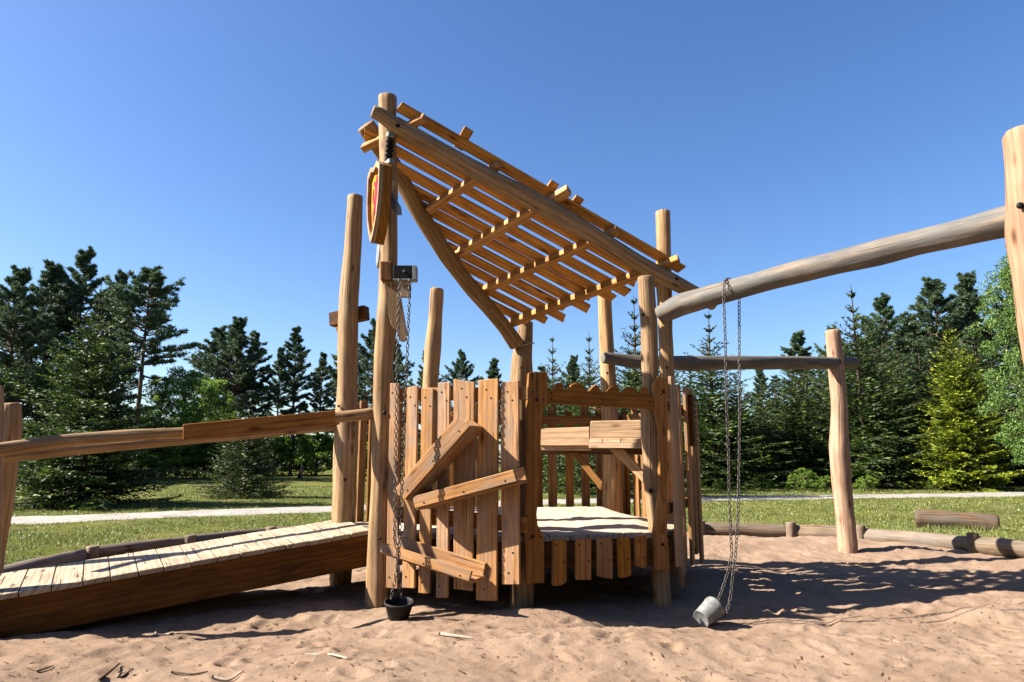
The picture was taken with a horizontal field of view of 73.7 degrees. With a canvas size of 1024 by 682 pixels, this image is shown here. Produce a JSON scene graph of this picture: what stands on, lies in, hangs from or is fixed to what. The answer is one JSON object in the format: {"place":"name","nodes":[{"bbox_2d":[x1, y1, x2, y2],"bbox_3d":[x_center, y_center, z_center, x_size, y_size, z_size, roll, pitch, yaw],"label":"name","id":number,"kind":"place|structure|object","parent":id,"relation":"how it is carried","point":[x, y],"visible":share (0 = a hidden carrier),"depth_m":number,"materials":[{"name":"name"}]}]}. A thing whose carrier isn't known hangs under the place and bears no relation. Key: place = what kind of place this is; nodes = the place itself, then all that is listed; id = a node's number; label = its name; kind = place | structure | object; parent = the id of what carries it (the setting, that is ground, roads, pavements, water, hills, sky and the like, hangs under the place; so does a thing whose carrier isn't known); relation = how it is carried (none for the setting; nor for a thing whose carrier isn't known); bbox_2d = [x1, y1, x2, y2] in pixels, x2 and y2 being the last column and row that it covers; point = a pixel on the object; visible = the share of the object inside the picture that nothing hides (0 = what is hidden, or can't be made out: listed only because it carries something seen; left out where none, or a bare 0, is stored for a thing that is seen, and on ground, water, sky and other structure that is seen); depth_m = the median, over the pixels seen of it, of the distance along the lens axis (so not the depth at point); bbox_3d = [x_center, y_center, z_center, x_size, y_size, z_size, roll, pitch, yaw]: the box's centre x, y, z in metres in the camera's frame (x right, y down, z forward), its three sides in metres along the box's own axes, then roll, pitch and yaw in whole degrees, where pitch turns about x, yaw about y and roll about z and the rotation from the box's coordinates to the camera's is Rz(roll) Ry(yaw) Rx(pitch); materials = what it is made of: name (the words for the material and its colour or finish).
{"place":"outdoors","nodes":[
{"label":"outdoors","id":0,"kind":"place"},
{"bbox_2d":[0,532,1023,681],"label":"sand","id":1,"kind":"structure","parent":0,"point":[570,645],"depth_m":5.43,"materials":[{"name":"sand"}]},
{"bbox_2d":[3,548,86,572],"bbox_3d":[-5.625,2.674,8.059,0.213,0.213,2.210,1,-10,-4],"label":"border log","id":2,"kind":"object","parent":1,"relation":"on","point":[78,555],"visible":0.57,"depth_m":8.21,"materials":[{"name":"wood"}]},
{"bbox_2d":[84,545,99,562],"bbox_3d":[-5.589,2.905,9.072,0.169,0.356,0.173,0,-10,0],"label":"border peg","id":3,"kind":"object","parent":1,"relation":"on","point":[92,551],"visible":0.42,"depth_m":9.03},
{"bbox_2d":[99,537,184,557],"bbox_3d":[-5.378,2.984,9.826,0.212,0.214,1.537,-5,-11,25],"label":"border log","id":4,"kind":"object","parent":1,"relation":"on","point":[124,547],"visible":0.49,"depth_m":9.75,"materials":[{"name":"wood"}]},
{"bbox_2d":[0,385,372,637],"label":"ramp","id":5,"kind":"structure","parent":1,"relation":"on","point":[43,599],"depth_m":6.03,"materials":[{"name":"brown wood"}]},
{"bbox_2d":[184,534,196,543],"bbox_3d":[-4.921,3.145,10.438,0.170,0.356,0.166,0,-10,0],"label":"border peg","id":6,"kind":"object","parent":1,"relation":"on","point":[191,538],"visible":0.45,"depth_m":10.40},
{"bbox_2d":[184,528,265,541],"bbox_3d":[-4.653,3.218,11.163,0.209,0.213,1.548,-6,-11,29],"label":"border log","id":7,"kind":"object","parent":1,"relation":"on","point":[208,536],"visible":0.3,"depth_m":11.02,"materials":[{"name":"wood"}]},
{"bbox_2d":[211,670,243,680],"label":"stick","id":8,"kind":"object","parent":1,"relation":"on","point":[220,678],"visible":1,"depth_m":4.18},
{"bbox_2d":[438,632,473,638],"bbox_3d":[-0.415,2.180,5.050,0.288,0.028,0.032,-4,-11,23],"label":"stick","id":9,"kind":"object","parent":1,"relation":"on","point":[451,635],"visible":1,"depth_m":5.04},
{"bbox_2d":[0,558,1023,681],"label":"litter","id":10,"kind":"object","parent":1,"relation":"on","point":[558,631],"visible":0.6,"depth_m":5.09,"materials":[{"name":"brown"}]},
{"bbox_2d":[329,92,716,608],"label":"play tower","id":11,"kind":"structure","parent":1,"relation":"on","point":[459,444],"depth_m":7.13,"materials":[{"name":"brown wood"}]},
{"bbox_2d":[366,131,401,267],"bbox_3d":[-1.318,-1.476,6.955,0.275,1.422,0.656,6,-11,-30],"label":"shield","id":12,"kind":"object","parent":11,"relation":"attached to","point":[381,197],"visible":1,"depth_m":6.74,"materials":[{"name":"brown wood"}]},
{"bbox_2d":[384,279,413,620],"bbox_3d":[-0.955,0.888,6.014,0.255,2.981,0.255,0,-10,0],"label":"chain bucket","id":13,"kind":"object","parent":11,"relation":"hanging from","point":[398,608],"visible":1,"depth_m":5.93,"materials":[{"name":"grey metal"}]},
{"bbox_2d":[601,329,859,553],"bbox_3d":[3.308,1.462,9.502,4.518,3.564,0.376,4,-11,-22],"label":"side frame","id":14,"kind":"object","parent":1,"relation":"on","point":[835,362],"visible":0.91,"depth_m":9.98,"materials":[{"name":"brown wood"}]},
{"bbox_2d":[705,522,785,536],"bbox_3d":[4.099,3.370,12.131,1.538,0.287,0.269,-2,-10,10],"label":"border log","id":15,"kind":"object","parent":1,"relation":"on","point":[746,529],"visible":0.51,"depth_m":12.03,"materials":[{"name":"wood"}]},
{"bbox_2d":[786,522,796,536],"bbox_3d":[4.851,3.358,11.853,0.170,0.426,0.168,0,-10,0],"label":"border peg","id":16,"kind":"object","parent":1,"relation":"on","point":[790,529],"visible":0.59,"depth_m":11.81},
{"bbox_2d":[796,525,836,536],"bbox_3d":[5.306,3.293,11.707,1.100,0.274,0.265,-6,-12,31],"label":"border log","id":17,"kind":"object","parent":1,"relation":"on","point":[816,530],"visible":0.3,"depth_m":11.66,"materials":[{"name":"wood"}]},
{"bbox_2d":[655,125,1023,363],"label":"hoist frame","id":18,"kind":"object","parent":1,"relation":"on","point":[1006,221],"visible":0.99,"depth_m":5.19,"materials":[{"name":"brown wood"}]},
{"bbox_2d":[693,277,740,626],"bbox_3d":[1.866,0.897,6.082,0.703,3.082,0.235,3,-10,-16],"label":"chain bucket","id":19,"kind":"object","parent":18,"relation":"hanging from","point":[710,610],"visible":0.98,"depth_m":5.96,"materials":[{"name":"grey metal"}]},
{"bbox_2d":[856,525,865,538],"bbox_3d":[5.769,3.259,11.286,0.167,0.426,0.169,0,-10,0],"label":"border peg","id":20,"kind":"object","parent":1,"relation":"on","point":[860,530],"visible":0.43,"depth_m":11.24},
{"bbox_2d":[864,528,965,549],"bbox_3d":[6.284,3.143,10.811,0.272,0.268,1.637,8,-13,-39],"label":"border log","id":21,"kind":"object","parent":1,"relation":"on","point":[947,541],"visible":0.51,"depth_m":10.63,"materials":[{"name":"wood"}]},
{"bbox_2d":[966,532,978,552],"bbox_3d":[6.799,3.041,10.047,0.166,0.426,0.172,0,-10,0],"label":"border peg","id":22,"kind":"object","parent":1,"relation":"on","point":[971,537],"visible":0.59,"depth_m":10.01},
{"bbox_2d":[963,536,1023,557],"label":"border log","id":23,"kind":"object","parent":1,"relation":"on","point":[1004,547],"visible":0.73,"depth_m":9.69,"materials":[{"name":"wood"}]},
{"bbox_2d":[0,0,1023,461],"label":"sky","id":24,"kind":"structure","parent":0,"point":[216,144],"materials":[{"name":"blue"}]},
{"bbox_2d":[4,464,1023,564],"bbox_3d":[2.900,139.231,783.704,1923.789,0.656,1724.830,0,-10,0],"label":"lawn","id":25,"kind":"structure","parent":0,"point":[324,479],"depth_m":18.00,"materials":[{"name":"plant"}]},
{"bbox_2d":[0,264,73,417],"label":"pine tree","id":26,"kind":"object","parent":25,"relation":"on","point":[23,335],"visible":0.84,"depth_m":40.15,"materials":[{"name":"green plant"}]},
{"bbox_2d":[0,362,79,480],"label":"leafy tree","id":27,"kind":"object","parent":25,"relation":"on","point":[34,415],"visible":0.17,"depth_m":37.88,"materials":[{"name":"green plant"}]},
{"bbox_2d":[0,258,102,410],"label":"pine tree","id":28,"kind":"object","parent":25,"relation":"on","point":[52,279],"visible":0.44,"depth_m":46.66,"materials":[{"name":"green plant"}]},
{"bbox_2d":[6,358,116,477],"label":"leafy tree","id":29,"kind":"object","parent":25,"relation":"on","point":[58,370],"visible":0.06,"depth_m":41.36,"materials":[{"name":"green plant"}]},
{"bbox_2d":[18,246,141,406],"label":"pine tree","id":30,"kind":"object","parent":25,"relation":"on","point":[87,269],"visible":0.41,"depth_m":48.55,"materials":[{"name":"green plant"}]},
{"bbox_2d":[9,282,190,511],"bbox_3d":[-12.739,1.790,20.448,5.866,7.347,5.494,-6,-11,30],"label":"spruce tree","id":31,"kind":"object","parent":25,"relation":"on","point":[50,477],"visible":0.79,"depth_m":19.97,"materials":[{"name":"green plant"}]},
{"bbox_2d":[90,269,144,415],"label":"pine tree","id":32,"kind":"object","parent":25,"relation":"on","point":[123,276],"visible":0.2,"depth_m":51.08,"materials":[{"name":"green plant"}]},
{"bbox_2d":[89,406,159,479],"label":"leafy tree","id":33,"kind":"object","parent":25,"relation":"on","point":[140,466],"visible":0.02,"depth_m":45.63,"materials":[{"name":"green plant"}]},
{"bbox_2d":[93,265,200,480],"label":"pine tree","id":34,"kind":"object","parent":25,"relation":"on","point":[138,294],"visible":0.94,"depth_m":44.56,"materials":[{"name":"green plant"}]},
{"bbox_2d":[126,420,186,477],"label":"bush","id":35,"kind":"object","parent":25,"relation":"on","point":[172,466],"visible":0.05,"depth_m":49.09,"materials":[{"name":"green plant"}]},
{"bbox_2d":[122,378,201,478],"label":"leafy tree","id":36,"kind":"object","parent":25,"relation":"on","point":[160,395],"visible":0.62,"depth_m":46.45,"materials":[{"name":"green plant"}]},
{"bbox_2d":[139,426,222,477],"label":"bush","id":37,"kind":"object","parent":25,"relation":"on","point":[190,466],"visible":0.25,"depth_m":50.86,"materials":[{"name":"green plant"}]},
{"bbox_2d":[143,365,221,478],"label":"leafy tree","id":38,"kind":"object","parent":25,"relation":"on","point":[192,380],"visible":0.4,"depth_m":49.60,"materials":[{"name":"green plant"}]},
{"bbox_2d":[179,377,246,476],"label":"leafy tree","id":39,"kind":"object","parent":25,"relation":"on","point":[216,384],"visible":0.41,"depth_m":53.60,"materials":[{"name":"green plant"}]},
{"bbox_2d":[168,325,257,474],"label":"pine tree","id":40,"kind":"object","parent":25,"relation":"on","point":[212,349],"visible":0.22,"depth_m":62.03,"materials":[{"name":"green plant"}]},
{"bbox_2d":[179,441,248,476],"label":"bush","id":41,"kind":"object","parent":25,"relation":"on","point":[217,472],"visible":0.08,"depth_m":54.42,"materials":[{"name":"green plant"}]},
{"bbox_2d":[186,315,281,472],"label":"pine tree","id":42,"kind":"object","parent":25,"relation":"on","point":[244,374],"visible":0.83,"depth_m":59.48,"materials":[{"name":"green plant"}]},
{"bbox_2d":[188,402,296,499],"bbox_3d":[-9.400,4.090,24.679,3.564,3.793,3.598,-2,-10,15],"label":"spruce tree","id":43,"kind":"object","parent":25,"relation":"on","point":[254,479],"visible":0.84,"depth_m":24.27,"materials":[{"name":"green plant"}]},
{"bbox_2d":[219,436,286,475],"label":"bush","id":44,"kind":"object","parent":25,"relation":"on","point":[273,449],"visible":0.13,"depth_m":58.45,"materials":[{"name":"green plant"}]},
{"bbox_2d":[236,332,281,416],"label":"pine tree","id":45,"kind":"object","parent":25,"relation":"on","point":[264,370],"visible":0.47,"depth_m":63.35,"materials":[{"name":"green plant"}]},
{"bbox_2d":[257,346,297,465],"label":"pine tree","id":46,"kind":"object","parent":25,"relation":"on","point":[279,366],"visible":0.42,"depth_m":65.85,"materials":[{"name":"green plant"}]},
{"bbox_2d":[255,435,305,475],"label":"bush","id":47,"kind":"object","parent":25,"relation":"on","point":[283,448],"visible":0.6,"depth_m":58.92,"materials":[{"name":"green plant"}]},
{"bbox_2d":[270,326,317,475],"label":"pine tree","id":48,"kind":"object","parent":25,"relation":"on","point":[299,366],"visible":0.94,"depth_m":59.82,"materials":[{"name":"green plant"}]},
{"bbox_2d":[274,434,325,475],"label":"bush","id":49,"kind":"object","parent":25,"relation":"on","point":[303,438],"visible":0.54,"depth_m":59.18,"materials":[{"name":"green plant"}]},
{"bbox_2d":[289,433,333,475],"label":"bush","id":50,"kind":"object","parent":25,"relation":"on","point":[318,444],"visible":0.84,"depth_m":58.77,"materials":[{"name":"green plant"}]},
{"bbox_2d":[296,351,335,474],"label":"pine tree","id":51,"kind":"object","parent":25,"relation":"on","point":[321,378],"visible":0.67,"depth_m":64.01,"materials":[{"name":"green plant"}]},
{"bbox_2d":[314,354,370,433],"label":"pine tree","id":52,"kind":"object","parent":25,"relation":"on","point":[332,373],"visible":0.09,"depth_m":61.50,"materials":[{"name":"green plant"}]},
{"bbox_2d":[323,437,367,475],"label":"bush","id":53,"kind":"object","parent":25,"relation":"on","point":[328,468],"visible":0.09,"depth_m":58.18,"materials":[{"name":"green plant"}]},
{"bbox_2d":[333,318,406,436],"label":"pine tree","id":54,"kind":"object","parent":25,"relation":"on","point":[365,356],"visible":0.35,"depth_m":57.67,"materials":[{"name":"green plant"}]},
{"bbox_2d":[369,340,418,430],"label":"pine tree","id":55,"kind":"object","parent":25,"relation":"on","point":[400,360],"visible":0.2,"depth_m":62.21,"materials":[{"name":"green plant"}]},
{"bbox_2d":[411,351,440,437],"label":"pine tree","id":56,"kind":"object","parent":25,"relation":"on","point":[420,381],"visible":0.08,"depth_m":66.22,"materials":[{"name":"green plant"}]},
{"bbox_2d":[440,349,478,411],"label":"pine tree","id":57,"kind":"object","parent":25,"relation":"on","point":[463,370],"visible":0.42,"depth_m":66.38,"materials":[{"name":"green plant"}]},
{"bbox_2d":[475,357,501,438],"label":"pine tree","id":58,"kind":"object","parent":25,"relation":"on","point":[493,371],"visible":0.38,"depth_m":68.05,"materials":[{"name":"green plant"}]},
{"bbox_2d":[89,400,1023,471],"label":"distant wood","id":59,"kind":"object","parent":25,"relation":"on","point":[419,452],"visible":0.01,"depth_m":81.87,"materials":[{"name":"green plant"}]},
{"bbox_2d":[540,338,592,492],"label":"spruce tree","id":60,"kind":"object","parent":25,"relation":"on","point":[552,383],"visible":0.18,"depth_m":29.75,"materials":[{"name":"green plant"}]},
{"bbox_2d":[543,371,595,485],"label":"spruce tree","id":61,"kind":"object","parent":25,"relation":"on","point":[570,407],"visible":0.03,"depth_m":35.67,"materials":[{"name":"green plant"}]},
{"bbox_2d":[556,354,595,412],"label":"pine tree","id":62,"kind":"object","parent":25,"relation":"on","point":[572,367],"visible":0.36,"depth_m":69.99,"materials":[{"name":"green plant"}]},
{"bbox_2d":[543,337,640,494],"bbox_3d":[3.254,2.980,27.854,4.745,7.004,4.716,9,-13,-38],"label":"spruce tree","id":63,"kind":"object","parent":25,"relation":"on","point":[590,379],"visible":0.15,"depth_m":27.73,"materials":[{"name":"green plant"}]},
{"bbox_2d":[558,295,714,499],"bbox_3d":[4.379,2.133,24.896,5.661,7.899,5.075,-1,-10,12],"label":"spruce tree","id":64,"kind":"object","parent":25,"relation":"on","point":[634,375],"visible":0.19,"depth_m":24.99,"materials":[{"name":"green plant"}]},
{"bbox_2d":[659,370,710,482],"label":"spruce tree","id":65,"kind":"object","parent":25,"relation":"on","point":[676,377],"visible":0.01,"depth_m":35.97,"materials":[{"name":"green plant"}]},
{"bbox_2d":[682,371,730,487],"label":"spruce tree","id":66,"kind":"object","parent":25,"relation":"on","point":[707,457],"visible":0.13,"depth_m":34.00,"materials":[{"name":"green plant"}]},
{"bbox_2d":[698,372,742,480],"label":"spruce tree","id":67,"kind":"object","parent":25,"relation":"on","point":[717,397],"visible":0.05,"depth_m":38.60,"materials":[{"name":"green plant"}]},
{"bbox_2d":[713,479,729,490],"bbox_3d":[9.278,6.428,30.338,0.788,0.557,0.806,-10,-14,44],"label":"bush","id":68,"kind":"object","parent":25,"relation":"on","point":[719,483],"visible":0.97,"depth_m":30.34,"materials":[{"name":"green plant"}]},
{"bbox_2d":[710,375,773,486],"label":"spruce tree","id":69,"kind":"object","parent":25,"relation":"on","point":[755,462],"visible":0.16,"depth_m":34.26,"materials":[{"name":"green plant"}]},
{"bbox_2d":[675,311,811,489],"bbox_3d":[10.237,3.073,34.070,8.734,9.343,7.830,-6,-12,34],"label":"spruce tree","id":70,"kind":"object","parent":25,"relation":"on","point":[713,433],"visible":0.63,"depth_m":33.00,"materials":[{"name":"green plant"}]},
{"bbox_2d":[743,369,776,435],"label":"pine tree","id":71,"kind":"object","parent":25,"relation":"on","point":[760,379],"visible":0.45,"depth_m":62.00,"materials":[{"name":"green plant"}]},
{"bbox_2d":[748,474,774,490],"bbox_3d":[10.907,6.235,29.851,1.092,0.786,1.125,1,-10,-6],"label":"bush","id":72,"kind":"object","parent":25,"relation":"on","point":[760,478],"visible":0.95,"depth_m":29.77,"materials":[{"name":"green plant"}]},
{"bbox_2d":[731,394,794,486],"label":"spruce tree","id":73,"kind":"object","parent":25,"relation":"on","point":[767,440],"visible":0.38,"depth_m":35.25,"materials":[{"name":"green plant"}]},
{"bbox_2d":[739,374,803,473],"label":"spruce tree","id":74,"kind":"object","parent":25,"relation":"on","point":[774,377],"visible":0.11,"depth_m":39.67,"materials":[{"name":"green plant"}]},
{"bbox_2d":[758,355,830,486],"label":"spruce tree","id":75,"kind":"object","parent":25,"relation":"on","point":[793,426],"visible":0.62,"depth_m":35.38,"materials":[{"name":"green plant"}]},
{"bbox_2d":[772,330,825,421],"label":"pine tree","id":76,"kind":"object","parent":25,"relation":"on","point":[799,338],"visible":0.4,"depth_m":66.55,"materials":[{"name":"green plant"}]},
{"bbox_2d":[784,467,821,491],"bbox_3d":[12.548,6.028,29.425,1.593,1.152,1.638,8,-13,-40],"label":"bush","id":77,"kind":"object","parent":25,"relation":"on","point":[803,472],"visible":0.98,"depth_m":29.28,"materials":[{"name":"green plant"}]},
{"bbox_2d":[787,369,829,474],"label":"spruce tree","id":78,"kind":"object","parent":25,"relation":"on","point":[805,381],"visible":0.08,"depth_m":40.87,"materials":[{"name":"green plant"}]},
{"bbox_2d":[813,475,831,489],"bbox_3d":[13.961,6.355,30.376,1.064,0.765,1.092,-9,-13,40],"label":"bush","id":79,"kind":"object","parent":25,"relation":"on","point":[826,479],"visible":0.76,"depth_m":30.30,"materials":[{"name":"green plant"}]},
{"bbox_2d":[792,369,858,485],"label":"spruce tree","id":80,"kind":"object","parent":25,"relation":"on","point":[819,398],"visible":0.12,"depth_m":36.77,"materials":[{"name":"green plant"}]},
{"bbox_2d":[808,324,856,413],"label":"pine tree","id":81,"kind":"object","parent":25,"relation":"on","point":[819,349],"visible":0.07,"depth_m":63.10,"materials":[{"name":"green plant"}]},
{"bbox_2d":[852,475,880,491],"bbox_3d":[15.291,6.172,29.393,1.124,0.790,1.097,9,-13,-41],"label":"bush","id":82,"kind":"object","parent":25,"relation":"on","point":[868,481],"visible":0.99,"depth_m":29.33,"materials":[{"name":"green plant"}]},
{"bbox_2d":[847,315,892,424],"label":"pine tree","id":83,"kind":"object","parent":25,"relation":"on","point":[866,339],"visible":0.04,"depth_m":60.45,"materials":[{"name":"green plant"}]},
{"bbox_2d":[776,284,964,489],"bbox_3d":[17.297,2.363,34.365,8.557,10.759,8.504,8,-14,-35],"label":"spruce tree","id":84,"kind":"object","parent":25,"relation":"on","point":[865,459],"visible":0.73,"depth_m":33.16,"materials":[{"name":"green plant"}]},
{"bbox_2d":[847,343,927,487],"bbox_3d":[18.327,3.843,34.920,4.740,7.724,4.929,4,-11,-20],"label":"spruce tree","id":85,"kind":"object","parent":25,"relation":"on","point":[874,434],"visible":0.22,"depth_m":34.04,"materials":[{"name":"green plant"}]},
{"bbox_2d":[843,292,940,397],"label":"pine tree","id":86,"kind":"object","parent":25,"relation":"on","point":[883,309],"visible":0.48,"depth_m":56.61,"materials":[{"name":"green plant"}]},
{"bbox_2d":[856,343,931,467],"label":"spruce tree","id":87,"kind":"object","parent":25,"relation":"on","point":[887,374],"visible":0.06,"depth_m":41.12,"materials":[{"name":"green plant"}]},
{"bbox_2d":[869,346,960,486],"bbox_3d":[20.672,3.982,35.899,4.811,7.636,4.858,-5,-11,26],"label":"spruce tree","id":88,"kind":"object","parent":25,"relation":"on","point":[906,401],"visible":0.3,"depth_m":35.53,"materials":[{"name":"green plant"}]},
{"bbox_2d":[881,313,960,390],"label":"pine tree","id":89,"kind":"object","parent":25,"relation":"on","point":[915,336],"visible":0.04,"depth_m":60.32,"materials":[{"name":"green plant"}]},
{"bbox_2d":[924,480,944,490],"bbox_3d":[18.844,6.425,30.337,0.802,0.555,0.780,-3,-10,15],"label":"bush","id":90,"kind":"object","parent":25,"relation":"on","point":[932,486],"visible":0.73,"depth_m":30.39,"materials":[{"name":"green plant"}]},
{"bbox_2d":[901,343,974,456],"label":"spruce tree","id":91,"kind":"object","parent":25,"relation":"on","point":[917,375],"visible":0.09,"depth_m":40.95,"materials":[{"name":"green plant"}]},
{"bbox_2d":[913,371,974,484],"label":"spruce tree","id":92,"kind":"object","parent":25,"relation":"on","point":[933,401],"visible":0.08,"depth_m":35.96,"materials":[{"name":"green plant"}]},
{"bbox_2d":[881,276,1008,411],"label":"pine tree","id":93,"kind":"object","parent":25,"relation":"on","point":[931,292],"visible":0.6,"depth_m":54.30,"materials":[{"name":"green plant"}]},
{"bbox_2d":[914,509,999,530],"bbox_3d":[8.581,3.490,13.182,1.377,0.428,0.392,-7,-12,34],"label":"fallen log","id":94,"kind":"object","parent":25,"relation":"on","point":[940,518],"visible":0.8,"depth_m":13.07,"materials":[{"name":"wood"}]},
{"bbox_2d":[906,328,1023,491],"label":"spruce tree","id":95,"kind":"object","parent":25,"relation":"on","point":[953,475],"visible":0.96,"depth_m":30.37,"materials":[{"name":"green plant"}]},
{"bbox_2d":[923,270,1021,436],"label":"pine tree","id":96,"kind":"object","parent":25,"relation":"on","point":[965,285],"visible":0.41,"depth_m":55.94,"materials":[{"name":"green plant"}]},
{"bbox_2d":[942,328,1023,482],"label":"spruce tree","id":97,"kind":"object","parent":25,"relation":"on","point":[979,360],"visible":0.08,"depth_m":40.04,"materials":[{"name":"green plant"}]},
{"bbox_2d":[964,364,1023,485],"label":"spruce tree","id":98,"kind":"object","parent":25,"relation":"on","point":[1018,478],"visible":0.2,"depth_m":36.28,"materials":[{"name":"green plant"}]},
{"bbox_2d":[966,245,1023,464],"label":"birch tree","id":99,"kind":"object","parent":25,"relation":"on","point":[1014,359],"visible":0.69,"depth_m":26.80,"materials":[{"name":"green plant"}]},
{"bbox_2d":[967,280,1023,414],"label":"tree","id":100,"kind":"object","parent":25,"relation":"on","point":[998,308],"visible":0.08,"depth_m":54.47,"materials":[{"name":"green plant"}]},
{"bbox_2d":[999,367,1023,485],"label":"spruce tree","id":101,"kind":"object","parent":25,"relation":"on","point":[1022,467],"visible":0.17,"depth_m":35.72,"materials":[{"name":"green plant"}]},
{"bbox_2d":[11,492,1023,523],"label":"path","id":102,"kind":"structure","parent":0,"point":[113,516],"depth_m":17.77,"materials":[{"name":"gravel"}]},
{"bbox_2d":[399,506,669,534],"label":"deck sand","id":103,"kind":"structure","parent":0,"point":[560,520],"depth_m":7.29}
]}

